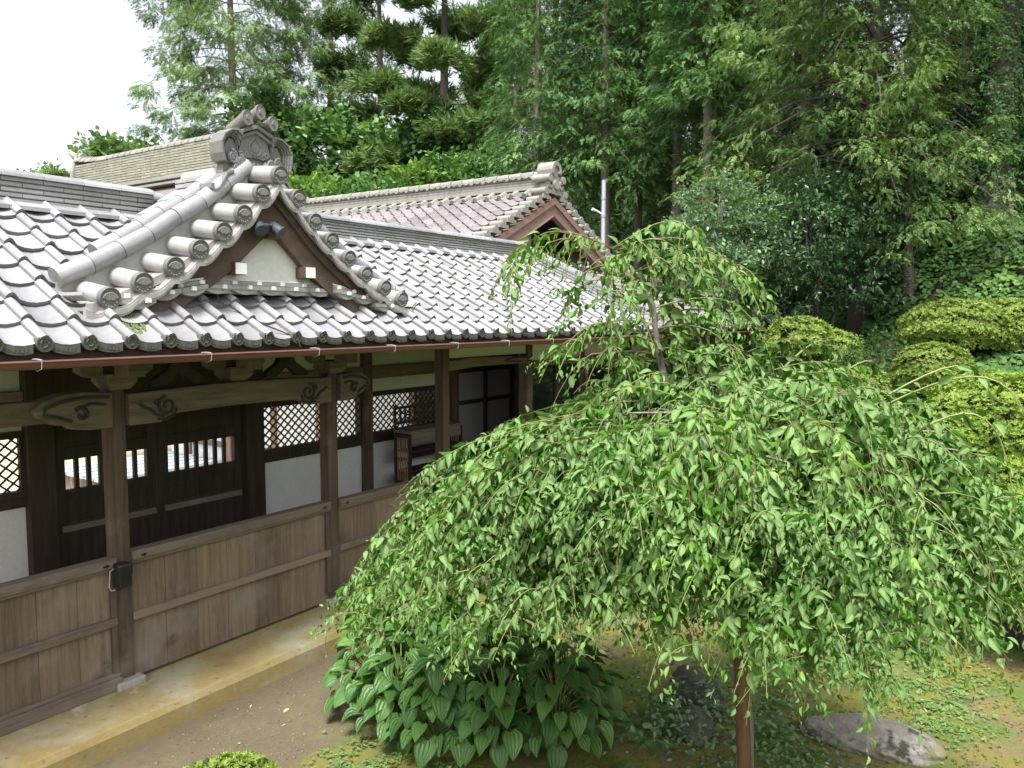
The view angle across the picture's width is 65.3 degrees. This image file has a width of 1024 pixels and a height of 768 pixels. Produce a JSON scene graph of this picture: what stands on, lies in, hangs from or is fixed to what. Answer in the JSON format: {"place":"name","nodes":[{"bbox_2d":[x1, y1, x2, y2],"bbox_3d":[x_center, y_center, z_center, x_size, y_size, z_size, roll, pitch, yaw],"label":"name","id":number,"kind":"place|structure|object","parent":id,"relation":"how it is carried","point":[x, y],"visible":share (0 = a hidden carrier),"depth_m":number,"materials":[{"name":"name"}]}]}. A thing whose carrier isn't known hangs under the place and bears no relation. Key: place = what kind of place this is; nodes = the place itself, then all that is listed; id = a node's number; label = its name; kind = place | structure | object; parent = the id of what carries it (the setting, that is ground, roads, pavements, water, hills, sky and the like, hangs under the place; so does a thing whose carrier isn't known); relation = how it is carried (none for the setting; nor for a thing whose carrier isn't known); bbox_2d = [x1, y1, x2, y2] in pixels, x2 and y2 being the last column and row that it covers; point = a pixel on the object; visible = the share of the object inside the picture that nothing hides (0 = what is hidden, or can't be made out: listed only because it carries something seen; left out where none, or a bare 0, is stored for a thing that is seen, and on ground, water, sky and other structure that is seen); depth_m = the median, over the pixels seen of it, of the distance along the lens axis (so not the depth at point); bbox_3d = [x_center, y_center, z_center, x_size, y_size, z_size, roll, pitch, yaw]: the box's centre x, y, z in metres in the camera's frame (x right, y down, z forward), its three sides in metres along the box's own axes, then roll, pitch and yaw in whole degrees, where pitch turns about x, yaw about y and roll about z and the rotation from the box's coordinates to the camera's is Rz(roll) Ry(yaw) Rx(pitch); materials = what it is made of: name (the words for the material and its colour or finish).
{"place":"outdoors","nodes":[
{"label":"outdoors","id":0,"kind":"place"},
{"bbox_2d":[0,439,171,492],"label":"courtyard gravel","id":1,"kind":"structure","parent":0,"point":[11,467],"depth_m":17.03,"materials":[{"name":"white"}]},
{"bbox_2d":[325,585,405,666],"bbox_3d":[-1.342,2.188,7.149,0.752,0.698,0.377,-2,5,-28],"label":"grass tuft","id":2,"kind":"object","parent":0,"point":[345,648],"visible":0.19,"depth_m":7.05,"materials":[{"name":"green plant"}]},
{"bbox_2d":[0,0,974,235],"label":"sky","id":3,"kind":"structure","parent":0,"point":[67,67],"materials":[{"name":"white"}]},
{"bbox_2d":[89,243,1023,767],"bbox_3d":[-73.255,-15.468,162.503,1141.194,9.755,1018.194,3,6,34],"label":"ground","id":4,"kind":"structure","parent":0,"point":[229,717],"depth_m":6.24,"materials":[{"name":"brown soil"}]},
{"bbox_2d":[16,157,70,177],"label":"leafy tree","id":5,"kind":"object","parent":4,"relation":"on","point":[57,171],"visible":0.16,"depth_m":89.06,"materials":[{"name":"green plant"}]},
{"bbox_2d":[67,125,170,158],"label":"leafy tree","id":6,"kind":"object","parent":4,"relation":"on","point":[98,145],"visible":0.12,"depth_m":41.22,"materials":[{"name":"green plant"}]},
{"bbox_2d":[68,133,216,196],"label":"great hall","id":7,"kind":"structure","parent":4,"relation":"on","point":[161,168],"depth_m":29.17,"materials":[{"name":"tile"}]},
{"bbox_2d":[98,647,362,767],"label":"pebbles","id":8,"kind":"object","parent":4,"relation":"on","point":[286,693],"visible":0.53,"depth_m":6.01,"materials":[{"name":"gravel"}]},
{"bbox_2d":[122,0,339,174],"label":"fir tree","id":9,"kind":"object","parent":4,"relation":"on","point":[275,75],"visible":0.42,"depth_m":43.84,"materials":[{"name":"green plant"}]},
{"bbox_2d":[183,749,280,767],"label":"azalea bush","id":10,"kind":"object","parent":4,"relation":"on","point":[233,761],"visible":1,"depth_m":4.86,"materials":[{"name":"green plant"}]},
{"bbox_2d":[213,83,397,180],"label":"leafy tree","id":11,"kind":"object","parent":4,"relation":"on","point":[336,123],"visible":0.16,"depth_m":44.47,"materials":[{"name":"green plant"}]},
{"bbox_2d":[287,164,348,196],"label":"maple tree","id":12,"kind":"object","parent":4,"relation":"on","point":[298,181],"visible":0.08,"depth_m":34.65,"materials":[{"name":"green plant"}]},
{"bbox_2d":[257,0,409,175],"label":"fir tree","id":13,"kind":"object","parent":4,"relation":"on","point":[309,21],"visible":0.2,"depth_m":49.77,"materials":[{"name":"green plant"}]},
{"bbox_2d":[0,105,699,767],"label":"gate corridor","id":14,"kind":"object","parent":4,"relation":"on","point":[122,329],"visible":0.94,"depth_m":6.86,"materials":[{"name":"grey tile"}]},
{"bbox_2d":[0,431,26,500],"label":"lattice window","id":15,"kind":"structure","parent":14,"relation":"in","point":[20,492],"depth_m":6.85,"materials":[{"name":"brown wood"}]},
{"bbox_2d":[54,423,159,567],"bbox_3d":[-3.821,1.237,7.578,0.090,2.065,1.007,3,6,34],"label":"gate door","id":16,"kind":"structure","parent":14,"relation":"in","point":[81,510],"depth_m":7.46,"materials":[{"name":"brown wood"}]},
{"bbox_2d":[109,561,132,591],"bbox_3d":[-3.055,1.502,6.221,0.116,0.210,0.165,3,6,34],"label":"wall box","id":17,"kind":"object","parent":14,"relation":"attached to","point":[122,573],"visible":1,"depth_m":6.20,"materials":[{"name":"black plastic"}]},
{"bbox_2d":[156,404,244,540],"bbox_3d":[-3.252,1.169,8.410,0.090,2.065,1.005,3,6,34],"label":"gate door","id":18,"kind":"structure","parent":14,"relation":"in","point":[197,498],"depth_m":8.37,"materials":[{"name":"brown wood"}]},
{"bbox_2d":[216,294,300,346],"bbox_3d":[-1.968,-0.514,6.176,0.648,0.464,0.052,-1,5,-10],"label":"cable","id":19,"kind":"object","parent":14,"relation":"hanging from","point":[261,323],"visible":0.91,"depth_m":6.17,"materials":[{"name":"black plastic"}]},
{"bbox_2d":[254,219,285,237],"bbox_3d":[-1.922,-1.227,6.311,0.138,0.132,0.288,3,6,34],"label":"floodlight","id":20,"kind":"object","parent":14,"relation":"attached to","point":[262,228],"visible":0.99,"depth_m":6.31,"materials":[{"name":"grey plastic"}]},
{"bbox_2d":[264,393,362,454],"bbox_3d":[-2.398,0.457,9.621,0.080,0.595,1.591,3,6,34],"label":"lattice window","id":21,"kind":"structure","parent":14,"relation":"in","point":[294,403],"depth_m":9.46,"materials":[{"name":"brown wood"}]},
{"bbox_2d":[373,384,449,436],"bbox_3d":[-1.407,0.342,11.068,0.080,0.585,1.676,3,6,34],"label":"lattice window","id":22,"kind":"structure","parent":14,"relation":"in","point":[432,387],"depth_m":10.86,"materials":[{"name":"brown wood"}]},
{"bbox_2d":[393,402,462,483],"bbox_3d":[-1.126,1.135,10.923,0.295,1.780,1.120,3,6,34],"label":"shelf rack","id":23,"kind":"object","parent":14,"relation":"on","point":[420,434],"visible":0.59,"depth_m":10.59,"materials":[{"name":"brown wood"}]},
{"bbox_2d":[459,367,486,442],"bbox_3d":[-0.628,0.397,12.194,0.052,1.280,0.785,3,6,34],"label":"sliding door","id":24,"kind":"structure","parent":14,"relation":"in","point":[472,381],"depth_m":12.26,"materials":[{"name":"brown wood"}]},
{"bbox_2d":[487,365,512,434],"bbox_3d":[-0.223,0.343,12.848,0.052,1.280,0.795,3,6,34],"label":"sliding door","id":25,"kind":"structure","parent":14,"relation":"in","point":[499,409],"depth_m":12.88,"materials":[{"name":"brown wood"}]},
{"bbox_2d":[532,363,578,419],"bbox_3d":[0.635,0.264,11.743,0.032,1.108,1.351,3,6,34],"label":"window","id":26,"kind":"structure","parent":14,"relation":"in","point":[544,393],"depth_m":11.65,"materials":[{"name":"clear glass"}]},
{"bbox_2d":[585,360,626,386],"bbox_3d":[1.514,0.158,13.027,0.032,1.108,1.510,3,6,34],"label":"window","id":27,"kind":"structure","parent":14,"relation":"in","point":[599,376],"depth_m":12.84,"materials":[{"name":"black glass"}]},
{"bbox_2d":[631,354,665,380],"bbox_3d":[2.443,0.046,14.383,0.032,1.108,1.528,3,6,34],"label":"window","id":28,"kind":"structure","parent":14,"relation":"in","point":[650,367],"depth_m":14.50,"materials":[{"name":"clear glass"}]},
{"bbox_2d":[670,352,695,378],"bbox_3d":[3.333,-0.061,15.683,0.032,1.108,1.371,3,6,34],"label":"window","id":29,"kind":"structure","parent":14,"relation":"in","point":[671,365],"depth_m":15.52,"materials":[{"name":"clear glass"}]},
{"bbox_2d":[305,165,427,197],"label":"maple tree","id":30,"kind":"object","parent":4,"relation":"on","point":[364,182],"visible":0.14,"depth_m":33.00,"materials":[{"name":"green plant"}]},
{"bbox_2d":[321,619,419,717],"bbox_3d":[-1.100,2.251,6.380,0.880,0.712,0.895,3,6,34],"label":"plantain lily","id":31,"kind":"object","parent":4,"relation":"on","point":[339,696],"visible":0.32,"depth_m":6.22,"materials":[{"name":"green plant"}]},
{"bbox_2d":[311,0,439,175],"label":"pine tree","id":32,"kind":"object","parent":4,"relation":"on","point":[378,79],"visible":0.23,"depth_m":48.49,"materials":[{"name":"green plant"}]},
{"bbox_2d":[341,636,448,753],"bbox_3d":[-0.847,2.299,6.075,0.838,0.756,0.900,0,5,0],"label":"plantain lily","id":33,"kind":"object","parent":4,"relation":"on","point":[381,708],"visible":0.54,"depth_m":5.86,"materials":[{"name":"green plant"}]},
{"bbox_2d":[372,156,464,186],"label":"maple tree","id":34,"kind":"object","parent":4,"relation":"on","point":[420,167],"visible":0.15,"depth_m":34.07,"materials":[{"name":"green plant"}]},
{"bbox_2d":[384,607,457,675],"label":"plantain lily","id":35,"kind":"object","parent":4,"relation":"on","point":[433,627],"visible":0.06,"depth_m":6.60,"materials":[{"name":"green plant"}]},
{"bbox_2d":[384,592,470,641],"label":"plantain lily","id":36,"kind":"object","parent":4,"relation":"on","point":[456,614],"visible":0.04,"depth_m":7.02,"materials":[{"name":"green plant"}]},
{"bbox_2d":[338,0,532,175],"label":"pine tree","id":37,"kind":"object","parent":4,"relation":"on","point":[443,50],"visible":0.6,"depth_m":38.38,"materials":[{"name":"green plant"}]},
{"bbox_2d":[356,91,523,178],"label":"leafy tree","id":38,"kind":"object","parent":4,"relation":"on","point":[418,144],"visible":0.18,"depth_m":39.16,"materials":[{"name":"green plant"}]},
{"bbox_2d":[383,644,500,767],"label":"plantain lily","id":39,"kind":"object","parent":4,"relation":"on","point":[445,708],"visible":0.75,"depth_m":5.61,"materials":[{"name":"green plant"}]},
{"bbox_2d":[448,80,466,108],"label":"fir tree","id":40,"kind":"object","parent":4,"relation":"on","point":[464,100],"visible":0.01,"depth_m":51.36,"materials":[{"name":"green plant"}]},
{"bbox_2d":[172,161,773,460],"bbox_3d":[-2.491,-1.179,16.559,13.212,5.816,9.028,3,6,34],"label":"hip and gable hall","id":41,"kind":"object","parent":4,"relation":"on","point":[516,207],"visible":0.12,"depth_m":14.42,"materials":[{"name":"grey tile"}]},
{"bbox_2d":[432,621,514,702],"bbox_3d":[-0.353,2.267,6.379,0.880,0.683,0.840,0,5,0],"label":"plantain lily","id":42,"kind":"object","parent":4,"relation":"on","point":[484,650],"visible":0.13,"depth_m":6.23,"materials":[{"name":"green plant"}]},
{"bbox_2d":[422,137,530,181],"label":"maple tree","id":43,"kind":"object","parent":4,"relation":"on","point":[467,164],"visible":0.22,"depth_m":34.64,"materials":[{"name":"green plant"}]},
{"bbox_2d":[437,0,552,165],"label":"pine tree","id":44,"kind":"object","parent":4,"relation":"on","point":[474,80],"visible":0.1,"depth_m":40.81,"materials":[{"name":"green plant"}]},
{"bbox_2d":[434,649,556,767],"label":"plantain lily","id":45,"kind":"object","parent":4,"relation":"on","point":[504,744],"visible":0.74,"depth_m":5.54,"materials":[{"name":"green plant"}]},
{"bbox_2d":[469,601,543,676],"bbox_3d":[-0.094,2.224,6.870,0.877,0.688,0.892,1,5,14],"label":"plantain lily","id":46,"kind":"object","parent":4,"relation":"on","point":[524,622],"visible":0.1,"depth_m":6.79,"materials":[{"name":"green plant"}]},
{"bbox_2d":[478,0,547,176],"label":"young cypress tree","id":47,"kind":"object","parent":4,"relation":"on","point":[515,98],"visible":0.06,"depth_m":33.47,"materials":[{"name":"green plant"}]},
{"bbox_2d":[478,626,558,713],"bbox_3d":[0.028,2.282,6.406,0.848,0.653,0.907,1,5,10],"label":"plantain lily","id":48,"kind":"object","parent":4,"relation":"on","point":[524,648],"visible":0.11,"depth_m":6.27,"materials":[{"name":"green plant"}]},
{"bbox_2d":[474,0,625,237],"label":"cypress tree","id":49,"kind":"object","parent":4,"relation":"on","point":[520,33],"visible":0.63,"depth_m":24.14,"materials":[{"name":"green plant"}]},
{"bbox_2d":[480,0,633,254],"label":"dark cypress tree","id":50,"kind":"object","parent":4,"relation":"on","point":[543,49],"visible":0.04,"depth_m":35.83,"materials":[{"name":"green plant"}]},
{"bbox_2d":[500,650,620,767],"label":"plantain lily","id":51,"kind":"object","parent":4,"relation":"on","point":[587,688],"visible":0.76,"depth_m":5.62,"materials":[{"name":"green plant"}]},
{"bbox_2d":[515,628,630,739],"bbox_3d":[0.420,2.288,6.162,0.937,0.709,0.872,-4,6,-39],"label":"plantain lily","id":52,"kind":"object","parent":4,"relation":"on","point":[613,693],"visible":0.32,"depth_m":6.02,"materials":[{"name":"green plant"}]},
{"bbox_2d":[532,75,620,250],"bbox_3d":[2.223,-6.098,30.765,5.534,11.180,5.571,3,6,34],"label":"young cypress tree","id":53,"kind":"object","parent":4,"relation":"on","point":[589,218],"visible":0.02,"depth_m":30.38,"materials":[{"name":"green plant"}]},
{"bbox_2d":[592,180,605,243],"bbox_3d":[2.262,-1.889,21.127,0.408,6.890,0.134,-1,5,-16],"label":"lamp pole","id":54,"kind":"object","parent":4,"relation":"on","point":[602,213],"visible":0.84,"depth_m":20.89,"materials":[{"name":"grey metal"}]},
{"bbox_2d":[238,620,970,763],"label":"fallen leaves","id":55,"kind":"object","parent":4,"relation":"on","point":[287,709],"visible":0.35,"depth_m":6.36,"materials":[{"name":"brown plant"}]},
{"bbox_2d":[522,0,690,249],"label":"cypress tree","id":56,"kind":"object","parent":4,"relation":"on","point":[602,116],"visible":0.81,"depth_m":23.11,"materials":[{"name":"green plant"}]},
{"bbox_2d":[562,1,654,265],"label":"dark cypress tree","id":57,"kind":"object","parent":4,"relation":"on","point":[619,169],"visible":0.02,"depth_m":35.79,"materials":[{"name":"green plant"}]},
{"bbox_2d":[582,756,641,767],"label":"fern","id":58,"kind":"object","parent":4,"relation":"on","point":[623,761],"visible":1,"depth_m":5.54,"materials":[{"name":"green plant"}]},
{"bbox_2d":[574,97,655,275],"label":"young cypress tree","id":59,"kind":"object","parent":4,"relation":"on","point":[621,220],"visible":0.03,"depth_m":32.88,"materials":[{"name":"green plant"}]},
{"bbox_2d":[563,0,702,271],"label":"cypress tree","id":60,"kind":"object","parent":4,"relation":"on","point":[638,215],"visible":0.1,"depth_m":25.65,"materials":[{"name":"green plant"}]},
{"bbox_2d":[568,1,702,273],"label":"dark cypress tree","id":61,"kind":"object","parent":4,"relation":"on","point":[612,166],"visible":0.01,"depth_m":35.41,"materials":[{"name":"green plant"}]},
{"bbox_2d":[618,704,675,730],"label":"fern","id":62,"kind":"object","parent":4,"relation":"on","point":[639,721],"visible":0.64,"depth_m":6.19,"materials":[{"name":"green plant"}]},
{"bbox_2d":[613,711,682,756],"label":"fern","id":63,"kind":"object","parent":4,"relation":"on","point":[648,741],"visible":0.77,"depth_m":5.85,"materials":[{"name":"green plant"}]},
{"bbox_2d":[611,109,701,289],"bbox_3d":[5.581,-6.612,30.919,5.956,11.720,5.908,3,6,34],"label":"young cypress tree","id":64,"kind":"object","parent":4,"relation":"on","point":[658,199],"visible":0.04,"depth_m":30.73,"materials":[{"name":"green plant"}]},
{"bbox_2d":[301,636,1016,767],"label":"clover","id":65,"kind":"object","parent":4,"relation":"on","point":[934,707],"visible":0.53,"depth_m":6.29,"materials":[{"name":"green plant"}]},
{"bbox_2d":[305,220,1023,767],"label":"weeping cherry","id":66,"kind":"object","parent":4,"relation":"on","point":[805,508],"visible":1,"depth_m":3.83,"materials":[{"name":"green plant"}]},
{"bbox_2d":[593,0,764,284],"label":"cypress tree","id":67,"kind":"object","parent":4,"relation":"on","point":[676,139],"visible":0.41,"depth_m":22.60,"materials":[{"name":"green plant"}]},
{"bbox_2d":[613,14,756,288],"bbox_3d":[8.241,-13.469,35.182,8.330,21.840,7.490,2,5,23],"label":"dark cypress tree","id":68,"kind":"object","parent":4,"relation":"on","point":[691,140],"visible":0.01,"depth_m":35.05,"materials":[{"name":"green plant"}]},
{"bbox_2d":[347,598,1023,767],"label":"moss","id":69,"kind":"object","parent":4,"relation":"on","point":[721,736],"visible":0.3,"depth_m":6.29,"materials":[{"name":"green plant"}]},
{"bbox_2d":[668,704,713,748],"bbox_3d":[1.376,2.591,5.990,0.366,0.403,0.351,-3,6,-31],"label":"rock","id":70,"kind":"object","parent":4,"relation":"on","point":[701,718],"visible":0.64,"depth_m":5.87,"materials":[{"name":"stone"}]},
{"bbox_2d":[669,664,724,715],"bbox_3d":[1.481,2.512,6.445,0.352,0.462,0.512,-1,5,-18],"label":"rock","id":71,"kind":"object","parent":4,"relation":"on","point":[689,682],"visible":0.52,"depth_m":6.32,"materials":[{"name":"stone"}]},
{"bbox_2d":[634,0,789,358],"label":"cypress tree","id":72,"kind":"object","parent":4,"relation":"on","point":[682,55],"visible":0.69,"depth_m":19.64,"materials":[{"name":"green plant"}]},
{"bbox_2d":[650,168,806,393],"bbox_3d":[4.188,-1.045,15.784,2.766,6.527,2.857,3,6,34],"label":"camellia tree","id":73,"kind":"object","parent":4,"relation":"on","point":[718,237],"visible":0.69,"depth_m":15.47,"materials":[{"name":"green plant"}]},
{"bbox_2d":[733,604,751,767],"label":"support stake","id":74,"kind":"object","parent":4,"relation":"on","point":[743,739],"visible":0.33,"depth_m":4.71,"materials":[{"name":"brown wood"}]},
{"bbox_2d":[644,118,851,315],"bbox_3d":[6.554,-4.490,23.420,6.814,6.812,4.535,3,6,34],"label":"evergreen tree","id":75,"kind":"object","parent":4,"relation":"on","point":[664,212],"visible":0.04,"depth_m":23.53,"materials":[{"name":"green plant"}]},
{"bbox_2d":[682,5,829,299],"bbox_3d":[10.454,-13.609,33.953,7.490,21.840,8.330,5,7,44],"label":"dark cypress tree","id":76,"kind":"object","parent":4,"relation":"on","point":[734,123],"visible":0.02,"depth_m":33.51,"materials":[{"name":"green plant"}]},
{"bbox_2d":[673,0,839,303],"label":"dark cypress tree","id":77,"kind":"object","parent":4,"relation":"on","point":[770,56],"visible":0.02,"depth_m":27.05,"materials":[{"name":"green plant"}]},
{"bbox_2d":[606,657,939,767],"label":"weeds","id":78,"kind":"object","parent":4,"relation":"on","point":[676,703],"visible":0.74,"depth_m":5.87,"materials":[{"name":"green plant"}]},
{"bbox_2d":[754,724,797,749],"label":"fern","id":79,"kind":"object","parent":4,"relation":"on","point":[765,739],"visible":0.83,"depth_m":5.89,"materials":[{"name":"green plant"}]},
{"bbox_2d":[725,0,861,311],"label":"dark cypress tree","id":80,"kind":"object","parent":4,"relation":"on","point":[817,152],"visible":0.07,"depth_m":23.39,"materials":[{"name":"green plant"}]},
{"bbox_2d":[726,0,897,303],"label":"dark cypress tree","id":81,"kind":"object","parent":4,"relation":"on","point":[836,117],"visible":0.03,"depth_m":27.12,"materials":[{"name":"green plant"}]},
{"bbox_2d":[761,315,864,368],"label":"azalea bush","id":82,"kind":"object","parent":4,"relation":"on","point":[814,327],"visible":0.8,"depth_m":14.67,"materials":[{"name":"green plant"}]},
{"bbox_2d":[723,157,919,368],"bbox_3d":[6.043,-1.484,16.261,3.748,6.319,3.307,3,6,34],"label":"camellia tree","id":83,"kind":"object","parent":4,"relation":"on","point":[810,276],"visible":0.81,"depth_m":15.96,"materials":[{"name":"green plant"}]},
{"bbox_2d":[623,17,1022,302],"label":"tree","id":84,"kind":"object","parent":4,"relation":"on","point":[828,146],"depth_m":28.98,"materials":[{"name":"green plant"}]},
{"bbox_2d":[753,0,907,258],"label":"dark cypress tree","id":85,"kind":"object","parent":4,"relation":"on","point":[827,79],"visible":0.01,"depth_m":31.48,"materials":[{"name":"green plant"}]},
{"bbox_2d":[773,367,893,394],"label":"azalea bush","id":86,"kind":"object","parent":4,"relation":"on","point":[873,379],"visible":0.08,"depth_m":12.64,"materials":[{"name":"green plant"}]},
{"bbox_2d":[658,0,1023,336],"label":"drooping cypress tree","id":87,"kind":"object","parent":4,"relation":"on","point":[871,82],"visible":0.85,"depth_m":16.43,"materials":[{"name":"green plant"}]},
{"bbox_2d":[763,84,965,311],"bbox_3d":[7.227,-3.889,17.541,2.982,5.236,4.316,-3,6,-32],"label":"camellia tree","id":88,"kind":"object","parent":4,"relation":"on","point":[899,217],"visible":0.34,"depth_m":16.59,"materials":[{"name":"green plant"}]},
{"bbox_2d":[721,212,1023,410],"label":"ivy ground cover","id":89,"kind":"object","parent":4,"relation":"on","point":[1005,360],"visible":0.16,"depth_m":16.02,"materials":[{"name":"green plant"}]},
{"bbox_2d":[797,713,948,766],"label":"rock","id":90,"kind":"object","parent":4,"relation":"on","point":[897,743],"visible":0.84,"depth_m":5.78,"materials":[{"name":"stone"}]},
{"bbox_2d":[828,324,988,380],"bbox_3d":[6.581,-0.215,13.466,2.715,1.602,1.708,3,6,34],"label":"evergreen bush","id":91,"kind":"object","parent":4,"relation":"on","point":[867,353],"visible":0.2,"depth_m":13.80,"materials":[{"name":"green plant"}]},
{"bbox_2d":[831,0,1018,287],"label":"dark cypress tree","id":92,"kind":"object","parent":4,"relation":"on","point":[891,49],"visible":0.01,"depth_m":21.29,"materials":[{"name":"green plant"}]},
{"bbox_2d":[829,0,1023,302],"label":"dark cypress tree","id":93,"kind":"object","parent":4,"relation":"on","point":[969,37],"visible":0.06,"depth_m":19.48,"materials":[{"name":"green plant"}]},
{"bbox_2d":[844,3,1023,299],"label":"dark cypress tree","id":94,"kind":"object","parent":4,"relation":"on","point":[943,125],"depth_m":24.25,"materials":[{"name":"green plant"}]},
{"bbox_2d":[888,341,980,394],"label":"azalea bush","id":95,"kind":"object","parent":4,"relation":"on","point":[928,357],"visible":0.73,"depth_m":12.12,"materials":[{"name":"green plant"}]},
{"bbox_2d":[895,297,1023,350],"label":"azalea bush","id":96,"kind":"object","parent":4,"relation":"on","point":[986,323],"visible":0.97,"depth_m":13.66,"materials":[{"name":"green plant"}]},
{"bbox_2d":[903,0,1023,258],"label":"ivy clad tree","id":97,"kind":"object","parent":4,"relation":"on","point":[1011,64],"visible":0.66,"depth_m":16.54,"materials":[{"name":"green plant"}]},
{"bbox_2d":[918,368,1023,460],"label":"azalea bush","id":98,"kind":"object","parent":4,"relation":"on","point":[965,396],"visible":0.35,"depth_m":8.95,"materials":[{"name":"green plant"}]},
{"bbox_2d":[923,67,1023,243],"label":"evergreen tree","id":99,"kind":"object","parent":4,"relation":"on","point":[951,117],"visible":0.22,"depth_m":17.11,"materials":[{"name":"green plant"}]},
{"bbox_2d":[981,454,1023,651],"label":"azalea bush","id":100,"kind":"object","parent":4,"relation":"on","point":[1017,462],"visible":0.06,"depth_m":7.08,"materials":[{"name":"green plant"}]}
]}

